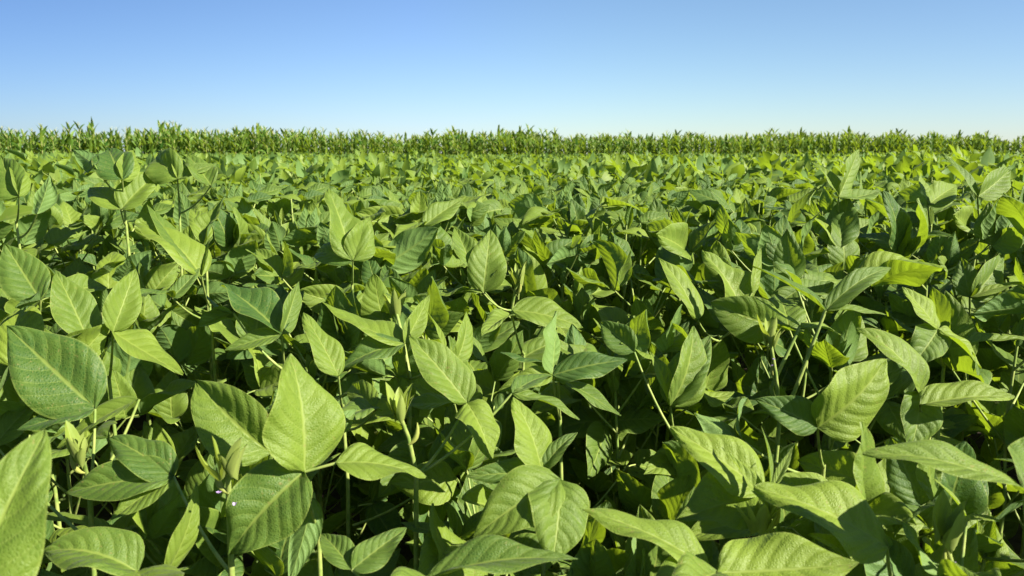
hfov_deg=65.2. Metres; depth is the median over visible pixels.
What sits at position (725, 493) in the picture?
soybean plant
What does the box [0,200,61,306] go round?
soybean plant
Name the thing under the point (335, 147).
corn plant
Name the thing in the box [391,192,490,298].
soybean plant
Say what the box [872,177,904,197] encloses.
soybean plant
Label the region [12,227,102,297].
soybean plant
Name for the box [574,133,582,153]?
corn plant
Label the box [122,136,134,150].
corn plant
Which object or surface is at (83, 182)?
soybean plant
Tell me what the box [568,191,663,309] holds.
soybean plant
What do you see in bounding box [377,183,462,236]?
soybean plant
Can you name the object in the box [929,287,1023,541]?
soybean plant
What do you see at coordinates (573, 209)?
soybean plant
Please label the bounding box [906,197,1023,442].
soybean plant
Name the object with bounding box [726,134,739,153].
corn plant
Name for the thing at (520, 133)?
corn field
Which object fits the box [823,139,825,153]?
corn plant
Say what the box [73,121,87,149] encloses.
corn plant
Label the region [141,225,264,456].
soybean plant
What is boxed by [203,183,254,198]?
soybean plant
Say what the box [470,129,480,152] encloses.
corn plant
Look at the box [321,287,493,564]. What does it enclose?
soybean plant
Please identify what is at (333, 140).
corn plant
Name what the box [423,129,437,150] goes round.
corn plant
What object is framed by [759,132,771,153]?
corn plant
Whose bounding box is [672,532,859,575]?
soybean plant
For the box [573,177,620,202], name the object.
soybean plant
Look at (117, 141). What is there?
corn plant
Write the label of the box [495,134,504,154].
corn plant
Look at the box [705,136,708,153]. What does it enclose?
corn plant
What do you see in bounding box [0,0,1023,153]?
sky
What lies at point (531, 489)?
soybean plant
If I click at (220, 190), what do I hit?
soybean plant
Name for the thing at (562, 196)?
soybean plant
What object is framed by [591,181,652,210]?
soybean plant
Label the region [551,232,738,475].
soybean plant
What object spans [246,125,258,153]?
corn plant
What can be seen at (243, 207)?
soybean plant
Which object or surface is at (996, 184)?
soybean plant
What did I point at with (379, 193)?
soybean plant
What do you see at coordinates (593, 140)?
corn plant
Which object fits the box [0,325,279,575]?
soybean plant
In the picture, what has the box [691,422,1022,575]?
soybean plant
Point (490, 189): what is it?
soybean plant
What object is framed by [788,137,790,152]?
corn plant
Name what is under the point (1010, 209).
soybean plant
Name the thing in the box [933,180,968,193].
soybean plant
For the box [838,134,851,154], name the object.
corn plant
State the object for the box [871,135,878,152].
corn plant
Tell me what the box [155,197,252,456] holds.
soybean plant
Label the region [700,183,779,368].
soybean plant
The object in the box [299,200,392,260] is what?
soybean plant
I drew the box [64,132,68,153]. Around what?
corn plant
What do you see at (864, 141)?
corn plant
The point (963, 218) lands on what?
soybean plant
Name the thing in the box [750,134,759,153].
corn plant
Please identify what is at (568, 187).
soybean plant
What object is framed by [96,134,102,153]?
corn plant
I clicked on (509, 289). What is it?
soybean plant
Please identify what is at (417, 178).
soybean plant
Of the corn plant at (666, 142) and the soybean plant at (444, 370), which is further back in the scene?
the corn plant at (666, 142)
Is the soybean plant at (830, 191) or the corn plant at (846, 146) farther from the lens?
the corn plant at (846, 146)
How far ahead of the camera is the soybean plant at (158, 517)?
1.02 m
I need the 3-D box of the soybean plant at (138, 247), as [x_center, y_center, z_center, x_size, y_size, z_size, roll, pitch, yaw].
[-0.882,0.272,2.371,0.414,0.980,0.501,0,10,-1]
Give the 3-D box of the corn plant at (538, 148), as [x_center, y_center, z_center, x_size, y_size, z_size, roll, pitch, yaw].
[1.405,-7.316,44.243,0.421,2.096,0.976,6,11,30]
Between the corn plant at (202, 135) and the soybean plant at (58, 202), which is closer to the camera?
the soybean plant at (58, 202)
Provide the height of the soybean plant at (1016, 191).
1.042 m
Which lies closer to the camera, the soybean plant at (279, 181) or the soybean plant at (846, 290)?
the soybean plant at (846, 290)
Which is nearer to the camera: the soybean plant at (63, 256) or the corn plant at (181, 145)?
the soybean plant at (63, 256)
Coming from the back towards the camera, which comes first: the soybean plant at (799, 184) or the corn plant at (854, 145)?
the corn plant at (854, 145)
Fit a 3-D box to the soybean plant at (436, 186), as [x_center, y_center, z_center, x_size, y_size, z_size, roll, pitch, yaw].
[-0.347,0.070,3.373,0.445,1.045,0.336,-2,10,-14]
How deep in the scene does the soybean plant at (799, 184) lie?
3.28 m
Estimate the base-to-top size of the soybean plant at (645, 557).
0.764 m
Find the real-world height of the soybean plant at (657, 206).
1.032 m
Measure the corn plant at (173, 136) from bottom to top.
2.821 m
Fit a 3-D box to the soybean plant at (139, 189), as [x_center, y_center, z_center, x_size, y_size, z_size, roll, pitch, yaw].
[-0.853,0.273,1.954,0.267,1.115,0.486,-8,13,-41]
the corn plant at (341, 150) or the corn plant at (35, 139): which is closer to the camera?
the corn plant at (35, 139)
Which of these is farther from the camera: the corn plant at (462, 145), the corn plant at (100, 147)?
the corn plant at (462, 145)
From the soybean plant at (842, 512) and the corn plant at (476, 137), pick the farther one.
the corn plant at (476, 137)
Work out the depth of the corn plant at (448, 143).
43.34 m
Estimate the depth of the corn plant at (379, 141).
42.53 m
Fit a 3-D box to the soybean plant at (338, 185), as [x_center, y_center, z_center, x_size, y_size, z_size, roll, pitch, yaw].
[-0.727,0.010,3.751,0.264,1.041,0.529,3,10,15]
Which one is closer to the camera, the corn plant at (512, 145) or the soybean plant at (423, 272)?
the soybean plant at (423, 272)
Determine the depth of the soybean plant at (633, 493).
1.27 m
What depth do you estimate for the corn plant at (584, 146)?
45.25 m
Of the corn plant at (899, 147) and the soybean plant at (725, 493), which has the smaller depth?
the soybean plant at (725, 493)
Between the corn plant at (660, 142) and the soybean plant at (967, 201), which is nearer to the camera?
the soybean plant at (967, 201)
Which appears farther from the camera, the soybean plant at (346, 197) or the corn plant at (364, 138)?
the corn plant at (364, 138)
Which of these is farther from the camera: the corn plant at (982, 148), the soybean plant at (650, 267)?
the corn plant at (982, 148)
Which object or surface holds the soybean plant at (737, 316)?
on the ground
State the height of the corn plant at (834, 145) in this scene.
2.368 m
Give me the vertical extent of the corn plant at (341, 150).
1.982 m
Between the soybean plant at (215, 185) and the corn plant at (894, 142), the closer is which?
the soybean plant at (215, 185)
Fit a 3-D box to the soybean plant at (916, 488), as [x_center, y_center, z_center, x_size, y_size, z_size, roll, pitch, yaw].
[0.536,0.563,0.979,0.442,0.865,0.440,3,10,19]
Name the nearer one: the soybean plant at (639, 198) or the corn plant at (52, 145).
the soybean plant at (639, 198)
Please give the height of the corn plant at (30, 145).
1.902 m
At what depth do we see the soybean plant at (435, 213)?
1.97 m
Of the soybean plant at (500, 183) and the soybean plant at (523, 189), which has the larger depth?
the soybean plant at (500, 183)
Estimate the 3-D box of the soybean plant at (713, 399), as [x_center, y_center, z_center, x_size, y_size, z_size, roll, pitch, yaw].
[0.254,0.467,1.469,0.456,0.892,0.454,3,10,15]
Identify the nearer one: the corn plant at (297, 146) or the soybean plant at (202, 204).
the soybean plant at (202, 204)
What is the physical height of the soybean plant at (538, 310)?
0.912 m
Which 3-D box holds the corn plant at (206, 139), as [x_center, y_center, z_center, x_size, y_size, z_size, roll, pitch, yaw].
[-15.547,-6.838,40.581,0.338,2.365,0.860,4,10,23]
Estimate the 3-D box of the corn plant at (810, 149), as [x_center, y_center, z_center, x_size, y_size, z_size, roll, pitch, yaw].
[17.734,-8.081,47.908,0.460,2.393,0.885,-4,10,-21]
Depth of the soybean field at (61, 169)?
4.88 m
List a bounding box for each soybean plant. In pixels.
[0,156,65,523]
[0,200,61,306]
[0,214,105,348]
[0,243,139,568]
[0,250,229,514]
[0,266,106,528]
[0,305,131,575]
[0,323,196,575]
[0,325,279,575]
[0,429,51,575]
[2,189,79,250]
[4,202,62,265]
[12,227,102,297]
[16,191,131,515]
[30,183,87,250]
[39,434,246,575]
[40,200,135,449]
[40,210,119,269]
[44,222,85,527]
[44,526,183,575]
[47,453,340,575]
[49,269,209,574]
[56,194,63,271]
[60,179,116,253]
[60,192,162,433]
[62,177,76,191]
[62,184,152,429]
[65,190,207,298]
[72,148,183,434]
[72,180,102,253]
[76,199,137,424]
[76,203,225,430]
[77,195,111,434]
[81,177,155,253]
[84,181,139,240]
[87,172,228,485]
[88,191,255,458]
[95,183,179,259]
[103,182,209,458]
[125,217,253,393]
[132,379,400,575]
[134,205,313,574]
[135,205,226,280]
[139,148,239,459]
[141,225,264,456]
[150,203,240,379]
[153,179,201,204]
[155,185,221,202]
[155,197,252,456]
[166,183,250,279]
[169,195,227,278]
[175,285,407,546]
[193,179,266,197]
[194,285,420,574]
[196,183,218,190]
[198,282,319,575]
[199,202,329,375]
[200,185,226,248]
[203,179,247,189]
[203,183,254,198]
[204,185,301,342]
[215,210,319,398]
[216,185,297,209]
[216,354,425,575]
[220,189,301,344]
[221,189,330,279]
[224,200,301,265]
[224,221,421,519]
[229,199,400,499]
[241,174,260,186]
[242,180,272,217]
[245,226,437,513]
[253,207,298,221]
[255,183,343,276]
[265,178,297,187]
[265,188,418,552]
[266,208,396,336]
[284,187,337,209]
[292,222,395,513]
[295,178,359,197]
[297,175,333,194]
[297,233,457,360]
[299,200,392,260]
[300,262,448,539]
[302,312,515,569]
[310,188,386,280]
[319,527,577,575]
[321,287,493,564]
[326,258,511,537]
[326,264,519,547]
[328,179,365,200]
[331,177,371,200]
[343,190,410,211]
[352,176,403,188]
[352,330,581,569]
[358,192,508,323]
[361,184,435,204]
[372,186,458,286]
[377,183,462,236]
[379,190,457,299]
[385,182,431,198]
[385,296,582,430]
[385,335,579,570]
[390,182,420,200]
[390,405,557,575]
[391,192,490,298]
[393,198,474,313]
[402,194,452,286]
[404,207,465,227]
[407,178,431,197]
[413,176,455,187]
[415,177,472,232]
[426,223,524,478]
[429,487,719,575]
[432,180,466,281]
[439,227,586,460]
[440,267,616,411]
[446,187,517,295]
[448,311,655,507]
[449,179,488,190]
[450,181,505,309]
[458,178,480,183]
[458,184,493,324]
[462,177,475,231]
[466,397,622,575]
[467,192,559,360]
[468,229,581,360]
[473,178,546,193]
[474,227,551,312]
[476,188,581,361]
[477,183,555,317]
[482,199,571,409]
[484,222,617,494]
[492,177,579,283]
[492,179,551,313]
[493,174,538,191]
[493,193,639,333]
[500,304,703,567]
[503,181,572,292]
[505,474,720,575]
[507,175,584,195]
[529,190,585,288]
[531,316,669,516]
[535,174,573,195]
[540,194,633,438]
[548,179,558,189]
[549,180,583,282]
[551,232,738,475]
[554,176,614,271]
[561,201,645,298]
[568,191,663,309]
[569,187,647,299]
[570,322,786,546]
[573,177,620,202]
[573,206,662,547]
[575,180,589,196]
[579,196,711,333]
[582,508,716,575]
[589,195,672,309]
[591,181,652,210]
[598,177,649,186]
[600,321,711,512]
[605,181,652,300]
[606,209,720,342]
[608,187,733,314]
[609,191,691,298]
[609,248,789,493]
[612,177,677,196]
[627,182,656,193]
[632,190,637,200]
[638,185,693,205]
[646,190,698,286]
[646,198,756,383]
[647,200,768,341]
[653,174,681,189]
[656,186,719,286]
[657,179,694,199]
[663,229,933,535]
[666,177,727,200]
[670,204,861,537]
[670,426,792,535]
[671,187,784,371]
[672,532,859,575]
[688,189,815,398]
[690,174,751,191]
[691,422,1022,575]
[694,359,888,549]
[695,215,978,458]
[699,221,829,537]
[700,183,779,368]
[701,198,832,471]
[707,177,755,193]
[715,184,813,368]
[716,173,741,184]
[717,177,790,199]
[726,186,800,264]
[730,191,782,262]
[741,195,859,444]
[752,265,890,535]
[753,178,791,187]
[753,480,891,575]
[755,199,886,471]
[772,179,815,211]
[776,200,864,334]
[777,179,821,212]
[778,186,830,246]
[802,199,876,449]
[803,201,891,443]
[805,222,979,542]
[809,190,1023,538]
[810,149,884,389]
[812,189,896,397]
[817,183,888,219]
[818,176,859,213]
[821,287,1004,554]
[824,186,840,199]
[825,206,956,434]
[828,170,1019,379]
[833,180,886,198]
[853,202,916,463]
[856,328,1023,565]
[857,205,1023,509]
[859,172,969,398]
[862,437,1023,575]
[872,175,908,193]
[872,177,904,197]
[877,182,1023,436]
[877,436,1023,575]
[878,254,1023,471]
[881,187,1013,451]
[882,186,963,298]
[888,153,1023,455]
[901,180,960,229]
[901,478,1001,575]
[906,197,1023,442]
[913,257,1023,557]
[921,186,1023,556]
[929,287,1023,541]
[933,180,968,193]
[956,182,982,208]
[957,186,994,207]
[959,191,1017,208]
[965,193,974,203]
[1009,180,1018,196]
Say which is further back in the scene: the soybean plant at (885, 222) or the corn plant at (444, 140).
the corn plant at (444, 140)
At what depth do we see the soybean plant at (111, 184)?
3.20 m
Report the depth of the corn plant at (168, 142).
40.45 m
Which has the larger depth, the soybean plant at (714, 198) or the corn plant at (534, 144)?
the corn plant at (534, 144)
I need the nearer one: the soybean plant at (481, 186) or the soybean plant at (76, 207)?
the soybean plant at (76, 207)
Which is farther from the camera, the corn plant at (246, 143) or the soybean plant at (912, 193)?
the corn plant at (246, 143)
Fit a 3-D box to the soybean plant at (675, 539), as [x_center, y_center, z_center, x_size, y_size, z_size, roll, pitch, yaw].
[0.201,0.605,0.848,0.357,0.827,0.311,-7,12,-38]
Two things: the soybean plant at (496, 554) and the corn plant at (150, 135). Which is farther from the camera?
the corn plant at (150, 135)
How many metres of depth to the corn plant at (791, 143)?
48.01 m
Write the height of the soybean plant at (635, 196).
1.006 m
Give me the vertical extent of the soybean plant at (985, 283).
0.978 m
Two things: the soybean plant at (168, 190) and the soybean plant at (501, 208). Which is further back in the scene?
the soybean plant at (168, 190)
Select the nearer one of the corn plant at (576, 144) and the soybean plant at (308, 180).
the soybean plant at (308, 180)
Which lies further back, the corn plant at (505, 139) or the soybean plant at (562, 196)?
the corn plant at (505, 139)
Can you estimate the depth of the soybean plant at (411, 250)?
1.76 m
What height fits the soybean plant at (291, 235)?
1.018 m
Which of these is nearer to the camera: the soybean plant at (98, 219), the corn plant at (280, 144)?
the soybean plant at (98, 219)
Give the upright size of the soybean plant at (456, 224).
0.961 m
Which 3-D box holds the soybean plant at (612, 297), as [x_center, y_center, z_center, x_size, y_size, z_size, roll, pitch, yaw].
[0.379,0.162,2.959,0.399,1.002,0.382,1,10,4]
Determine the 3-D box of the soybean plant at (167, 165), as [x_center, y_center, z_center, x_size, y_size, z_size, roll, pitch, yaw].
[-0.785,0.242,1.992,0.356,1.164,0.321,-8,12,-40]
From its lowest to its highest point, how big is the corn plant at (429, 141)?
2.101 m
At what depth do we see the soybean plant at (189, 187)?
3.38 m
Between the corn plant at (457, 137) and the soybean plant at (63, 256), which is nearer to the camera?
the soybean plant at (63, 256)
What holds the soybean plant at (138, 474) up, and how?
on the ground
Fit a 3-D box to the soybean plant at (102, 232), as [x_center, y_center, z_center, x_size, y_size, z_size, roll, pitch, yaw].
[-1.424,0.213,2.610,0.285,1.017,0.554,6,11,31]
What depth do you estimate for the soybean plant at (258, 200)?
2.70 m
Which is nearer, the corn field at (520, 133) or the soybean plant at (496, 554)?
the soybean plant at (496, 554)
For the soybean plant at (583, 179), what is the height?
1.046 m
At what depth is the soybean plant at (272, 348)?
1.57 m
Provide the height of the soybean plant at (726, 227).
1.043 m
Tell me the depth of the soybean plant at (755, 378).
1.47 m
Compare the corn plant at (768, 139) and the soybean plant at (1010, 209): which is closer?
the soybean plant at (1010, 209)
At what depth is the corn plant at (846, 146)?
48.53 m
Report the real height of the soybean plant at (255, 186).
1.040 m
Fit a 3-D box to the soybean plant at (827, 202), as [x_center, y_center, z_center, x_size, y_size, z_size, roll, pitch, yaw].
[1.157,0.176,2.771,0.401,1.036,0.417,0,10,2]
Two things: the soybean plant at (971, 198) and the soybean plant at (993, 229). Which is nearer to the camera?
the soybean plant at (993, 229)
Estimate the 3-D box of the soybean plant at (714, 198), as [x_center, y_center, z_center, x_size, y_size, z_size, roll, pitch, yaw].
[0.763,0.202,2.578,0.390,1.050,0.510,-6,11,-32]
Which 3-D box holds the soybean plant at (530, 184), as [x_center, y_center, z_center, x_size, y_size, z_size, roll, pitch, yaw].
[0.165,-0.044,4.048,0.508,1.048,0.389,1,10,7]
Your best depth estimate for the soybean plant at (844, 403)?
0.97 m
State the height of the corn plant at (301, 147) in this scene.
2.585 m
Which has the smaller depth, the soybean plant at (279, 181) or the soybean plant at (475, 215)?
the soybean plant at (475, 215)
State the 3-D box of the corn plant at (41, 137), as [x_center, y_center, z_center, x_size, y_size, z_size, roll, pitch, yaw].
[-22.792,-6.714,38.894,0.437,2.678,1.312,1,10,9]
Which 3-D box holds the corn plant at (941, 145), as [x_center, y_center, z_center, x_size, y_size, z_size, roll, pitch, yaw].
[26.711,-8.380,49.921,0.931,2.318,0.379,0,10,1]
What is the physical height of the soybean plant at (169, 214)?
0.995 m
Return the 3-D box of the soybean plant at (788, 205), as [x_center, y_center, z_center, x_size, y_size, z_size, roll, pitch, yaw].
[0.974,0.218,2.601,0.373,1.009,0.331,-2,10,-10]
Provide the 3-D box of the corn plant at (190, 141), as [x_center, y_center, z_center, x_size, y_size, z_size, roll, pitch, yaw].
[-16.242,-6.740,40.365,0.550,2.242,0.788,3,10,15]
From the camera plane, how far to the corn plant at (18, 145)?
38.59 m
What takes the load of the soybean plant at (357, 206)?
on the ground
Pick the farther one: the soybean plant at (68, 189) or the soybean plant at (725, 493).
the soybean plant at (68, 189)
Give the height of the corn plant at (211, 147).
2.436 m
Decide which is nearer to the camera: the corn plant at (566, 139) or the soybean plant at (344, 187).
the soybean plant at (344, 187)
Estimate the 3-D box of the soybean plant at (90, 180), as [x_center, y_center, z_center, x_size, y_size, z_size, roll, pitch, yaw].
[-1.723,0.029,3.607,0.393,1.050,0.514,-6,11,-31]
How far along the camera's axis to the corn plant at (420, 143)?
43.05 m
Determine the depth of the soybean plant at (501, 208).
2.44 m
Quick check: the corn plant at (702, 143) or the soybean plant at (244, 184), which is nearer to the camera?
the soybean plant at (244, 184)
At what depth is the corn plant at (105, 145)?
39.47 m
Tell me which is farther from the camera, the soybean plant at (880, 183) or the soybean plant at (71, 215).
the soybean plant at (880, 183)
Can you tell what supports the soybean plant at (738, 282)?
on the ground
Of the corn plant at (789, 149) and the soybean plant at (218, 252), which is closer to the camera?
the soybean plant at (218, 252)
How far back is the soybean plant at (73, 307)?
1.20 m
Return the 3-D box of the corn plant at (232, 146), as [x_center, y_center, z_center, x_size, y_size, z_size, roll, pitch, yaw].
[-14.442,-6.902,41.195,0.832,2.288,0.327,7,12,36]
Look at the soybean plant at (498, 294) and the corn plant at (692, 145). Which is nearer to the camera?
the soybean plant at (498, 294)
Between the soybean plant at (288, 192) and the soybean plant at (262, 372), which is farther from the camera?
the soybean plant at (288, 192)
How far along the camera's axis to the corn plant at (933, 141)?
50.11 m
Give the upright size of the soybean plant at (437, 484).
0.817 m
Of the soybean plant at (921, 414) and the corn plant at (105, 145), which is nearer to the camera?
the soybean plant at (921, 414)
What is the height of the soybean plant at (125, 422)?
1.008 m
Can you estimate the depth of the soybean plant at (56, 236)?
1.95 m
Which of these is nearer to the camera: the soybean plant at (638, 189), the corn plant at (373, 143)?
the soybean plant at (638, 189)
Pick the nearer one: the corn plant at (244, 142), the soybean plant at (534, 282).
the soybean plant at (534, 282)
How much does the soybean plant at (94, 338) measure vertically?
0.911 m
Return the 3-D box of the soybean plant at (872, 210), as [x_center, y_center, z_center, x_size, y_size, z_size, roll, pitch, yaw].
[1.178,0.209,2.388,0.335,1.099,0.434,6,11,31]
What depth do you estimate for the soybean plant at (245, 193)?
3.07 m
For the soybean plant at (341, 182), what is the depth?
3.67 m
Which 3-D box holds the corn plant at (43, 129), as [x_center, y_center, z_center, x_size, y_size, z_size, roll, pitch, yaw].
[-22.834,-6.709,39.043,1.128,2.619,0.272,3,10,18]
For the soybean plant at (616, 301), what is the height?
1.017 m
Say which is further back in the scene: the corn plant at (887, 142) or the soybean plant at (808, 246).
the corn plant at (887, 142)
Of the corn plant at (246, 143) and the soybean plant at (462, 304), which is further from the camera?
the corn plant at (246, 143)
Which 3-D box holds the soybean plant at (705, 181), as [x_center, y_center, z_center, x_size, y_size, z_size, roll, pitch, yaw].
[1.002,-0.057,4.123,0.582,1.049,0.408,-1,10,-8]
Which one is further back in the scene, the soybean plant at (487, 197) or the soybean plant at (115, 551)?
the soybean plant at (487, 197)
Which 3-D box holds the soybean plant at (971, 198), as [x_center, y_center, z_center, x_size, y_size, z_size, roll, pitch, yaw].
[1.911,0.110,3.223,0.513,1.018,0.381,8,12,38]
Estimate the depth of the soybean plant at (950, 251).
1.62 m
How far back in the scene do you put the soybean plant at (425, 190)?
3.50 m
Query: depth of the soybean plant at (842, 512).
0.77 m
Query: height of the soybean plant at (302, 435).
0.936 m
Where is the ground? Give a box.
[43,154,1022,575]
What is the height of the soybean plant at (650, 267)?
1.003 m
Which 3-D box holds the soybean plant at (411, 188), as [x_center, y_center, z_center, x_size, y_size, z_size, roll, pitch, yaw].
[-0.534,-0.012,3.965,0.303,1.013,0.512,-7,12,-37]
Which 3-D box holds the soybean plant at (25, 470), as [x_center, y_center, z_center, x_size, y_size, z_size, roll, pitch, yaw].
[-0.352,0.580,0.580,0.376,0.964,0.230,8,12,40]
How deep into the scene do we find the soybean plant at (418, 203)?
2.30 m
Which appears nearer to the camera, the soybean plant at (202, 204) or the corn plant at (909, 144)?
the soybean plant at (202, 204)
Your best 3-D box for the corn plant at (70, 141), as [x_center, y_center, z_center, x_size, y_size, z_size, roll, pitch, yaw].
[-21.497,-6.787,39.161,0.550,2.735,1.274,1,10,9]
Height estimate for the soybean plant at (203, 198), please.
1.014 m
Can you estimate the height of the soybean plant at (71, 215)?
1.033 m
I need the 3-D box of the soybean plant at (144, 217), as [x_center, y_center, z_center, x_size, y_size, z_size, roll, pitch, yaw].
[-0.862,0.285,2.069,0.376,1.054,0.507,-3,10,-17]
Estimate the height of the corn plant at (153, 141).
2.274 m
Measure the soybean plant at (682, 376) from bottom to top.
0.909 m
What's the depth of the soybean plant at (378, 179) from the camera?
4.20 m
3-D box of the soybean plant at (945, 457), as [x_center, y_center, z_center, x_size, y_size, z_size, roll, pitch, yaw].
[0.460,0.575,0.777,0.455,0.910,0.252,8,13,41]
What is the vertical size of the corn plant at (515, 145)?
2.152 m
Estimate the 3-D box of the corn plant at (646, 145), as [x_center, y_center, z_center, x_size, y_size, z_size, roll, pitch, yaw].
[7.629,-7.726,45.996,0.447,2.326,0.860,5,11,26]
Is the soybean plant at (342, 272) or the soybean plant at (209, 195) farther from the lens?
the soybean plant at (209, 195)
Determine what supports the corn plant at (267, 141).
on the ground
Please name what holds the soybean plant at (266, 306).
on the ground
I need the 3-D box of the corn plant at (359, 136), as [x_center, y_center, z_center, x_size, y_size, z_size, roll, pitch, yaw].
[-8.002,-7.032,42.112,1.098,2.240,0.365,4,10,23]
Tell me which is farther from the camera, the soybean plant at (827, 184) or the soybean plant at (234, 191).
the soybean plant at (827, 184)
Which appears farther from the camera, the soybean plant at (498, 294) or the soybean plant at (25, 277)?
the soybean plant at (498, 294)
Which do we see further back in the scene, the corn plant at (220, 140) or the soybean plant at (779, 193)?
the corn plant at (220, 140)
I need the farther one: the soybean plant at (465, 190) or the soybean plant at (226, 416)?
the soybean plant at (465, 190)
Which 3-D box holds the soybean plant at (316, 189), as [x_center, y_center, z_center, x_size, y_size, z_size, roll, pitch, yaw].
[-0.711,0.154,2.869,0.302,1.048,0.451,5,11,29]
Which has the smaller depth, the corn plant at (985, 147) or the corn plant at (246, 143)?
the corn plant at (246, 143)
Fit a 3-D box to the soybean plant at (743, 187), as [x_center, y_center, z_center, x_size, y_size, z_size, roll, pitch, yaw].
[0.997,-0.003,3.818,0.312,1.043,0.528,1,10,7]
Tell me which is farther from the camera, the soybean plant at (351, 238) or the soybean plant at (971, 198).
the soybean plant at (971, 198)
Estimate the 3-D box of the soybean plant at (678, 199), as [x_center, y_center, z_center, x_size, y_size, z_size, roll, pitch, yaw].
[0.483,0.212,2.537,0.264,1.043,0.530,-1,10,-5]
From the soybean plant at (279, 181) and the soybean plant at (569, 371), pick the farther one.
the soybean plant at (279, 181)
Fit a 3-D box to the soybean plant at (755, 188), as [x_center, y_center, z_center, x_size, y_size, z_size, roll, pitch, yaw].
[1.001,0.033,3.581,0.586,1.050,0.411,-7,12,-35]
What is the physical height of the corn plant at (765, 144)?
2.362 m
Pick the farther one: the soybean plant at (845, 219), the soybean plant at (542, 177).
the soybean plant at (542, 177)
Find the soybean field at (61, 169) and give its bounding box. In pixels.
[0,142,1023,383]
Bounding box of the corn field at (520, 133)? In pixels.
[0,117,1023,155]
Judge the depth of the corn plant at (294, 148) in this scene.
41.83 m
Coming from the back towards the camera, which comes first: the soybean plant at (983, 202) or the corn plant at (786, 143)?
the corn plant at (786, 143)
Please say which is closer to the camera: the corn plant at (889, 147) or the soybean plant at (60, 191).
the soybean plant at (60, 191)
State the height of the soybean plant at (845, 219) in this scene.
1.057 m
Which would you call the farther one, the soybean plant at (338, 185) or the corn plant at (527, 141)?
the corn plant at (527, 141)
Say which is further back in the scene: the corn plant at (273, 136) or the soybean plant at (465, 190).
the corn plant at (273, 136)
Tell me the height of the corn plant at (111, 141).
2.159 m
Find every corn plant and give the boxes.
[0,132,11,148]
[0,134,12,152]
[11,130,20,152]
[28,135,38,153]
[29,138,36,150]
[32,123,48,153]
[37,123,50,152]
[49,136,59,152]
[59,132,67,152]
[62,122,75,152]
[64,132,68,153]
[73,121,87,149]
[81,130,95,152]
[86,131,94,151]
[88,136,97,153]
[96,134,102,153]
[98,139,109,151]
[106,133,118,147]
[115,130,119,148]
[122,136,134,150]
[130,131,147,154]
[131,129,147,150]
[138,127,149,154]
[144,127,156,153]
[147,133,159,150]
[156,120,167,149]
[162,135,178,150]
[164,121,180,151]
[178,136,187,153]
[183,128,191,153]
[183,133,193,152]
[197,133,207,153]
[199,130,210,153]
[205,129,219,153]
[213,129,227,152]
[219,135,226,153]
[226,127,243,154]
[228,134,234,152]
[236,129,250,153]
[244,127,250,153]
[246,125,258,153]
[256,123,264,153]
[257,128,272,155]
[259,129,271,153]
[265,132,277,152]
[276,136,286,152]
[291,133,300,154]
[293,137,295,153]
[298,126,313,153]
[303,128,320,154]
[311,136,319,153]
[313,135,323,154]
[321,140,329,153]
[328,137,339,154]
[331,136,337,154]
[340,139,344,154]
[344,129,354,154]
[353,134,368,154]
[355,129,369,155]
[371,136,374,152]
[374,134,382,152]
[384,137,389,154]
[398,141,405,153]
[415,136,428,151]
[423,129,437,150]
[426,136,430,154]
[438,133,450,154]
[446,130,451,153]
[450,131,456,154]
[450,133,462,154]
[455,138,468,151]
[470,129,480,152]
[473,134,483,154]
[478,131,489,154]
[487,142,494,154]
[495,129,511,153]
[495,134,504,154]
[497,130,514,155]
[510,136,520,153]
[510,137,513,153]
[521,135,531,152]
[522,134,531,153]
[522,135,525,153]
[530,134,540,153]
[535,136,541,154]
[541,138,546,153]
[545,136,551,154]
[552,132,562,154]
[558,138,570,153]
[567,134,575,154]
[573,133,580,153]
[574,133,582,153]
[581,135,588,153]
[592,137,596,152]
[596,135,602,153]
[603,135,608,153]
[608,135,614,154]
[613,137,624,153]
[616,138,623,154]
[620,137,628,154]
[629,139,633,152]
[638,134,644,154]
[643,134,648,154]
[655,137,664,153]
[660,130,674,152]
[663,134,674,153]
[671,135,684,153]
[682,136,688,152]
[686,138,699,152]
[700,133,704,153]
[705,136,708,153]
[721,136,724,153]
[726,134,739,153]
[726,135,735,153]
[737,135,747,154]
[748,139,760,152]
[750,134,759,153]
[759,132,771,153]
[761,134,771,151]
[764,133,772,152]
[772,136,778,153]
[781,135,792,153]
[786,132,794,154]
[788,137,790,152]
[796,131,806,154]
[806,133,814,153]
[812,139,818,153]
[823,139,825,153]
[831,134,836,154]
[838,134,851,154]
[844,135,850,153]
[848,135,860,152]
[855,134,863,152]
[862,134,874,153]
[862,137,866,153]
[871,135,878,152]
[878,134,882,153]
[881,134,893,153]
[886,133,891,152]
[887,132,901,151]
[894,136,903,152]
[904,136,912,151]
[916,134,925,152]
[924,133,939,153]
[928,130,938,153]
[935,135,946,153]
[968,138,974,152]
[979,131,990,149]
[979,135,984,151]
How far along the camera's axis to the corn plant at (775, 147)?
47.33 m
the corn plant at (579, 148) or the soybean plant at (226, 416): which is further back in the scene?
the corn plant at (579, 148)
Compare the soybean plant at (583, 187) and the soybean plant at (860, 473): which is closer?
the soybean plant at (860, 473)
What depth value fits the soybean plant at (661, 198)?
3.10 m
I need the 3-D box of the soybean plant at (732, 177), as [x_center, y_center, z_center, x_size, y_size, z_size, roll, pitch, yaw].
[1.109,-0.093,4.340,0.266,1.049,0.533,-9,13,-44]
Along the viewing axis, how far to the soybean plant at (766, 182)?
4.08 m
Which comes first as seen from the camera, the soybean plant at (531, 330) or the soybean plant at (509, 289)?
the soybean plant at (531, 330)
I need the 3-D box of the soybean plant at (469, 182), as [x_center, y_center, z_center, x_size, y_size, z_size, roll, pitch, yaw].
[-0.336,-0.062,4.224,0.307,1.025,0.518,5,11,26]

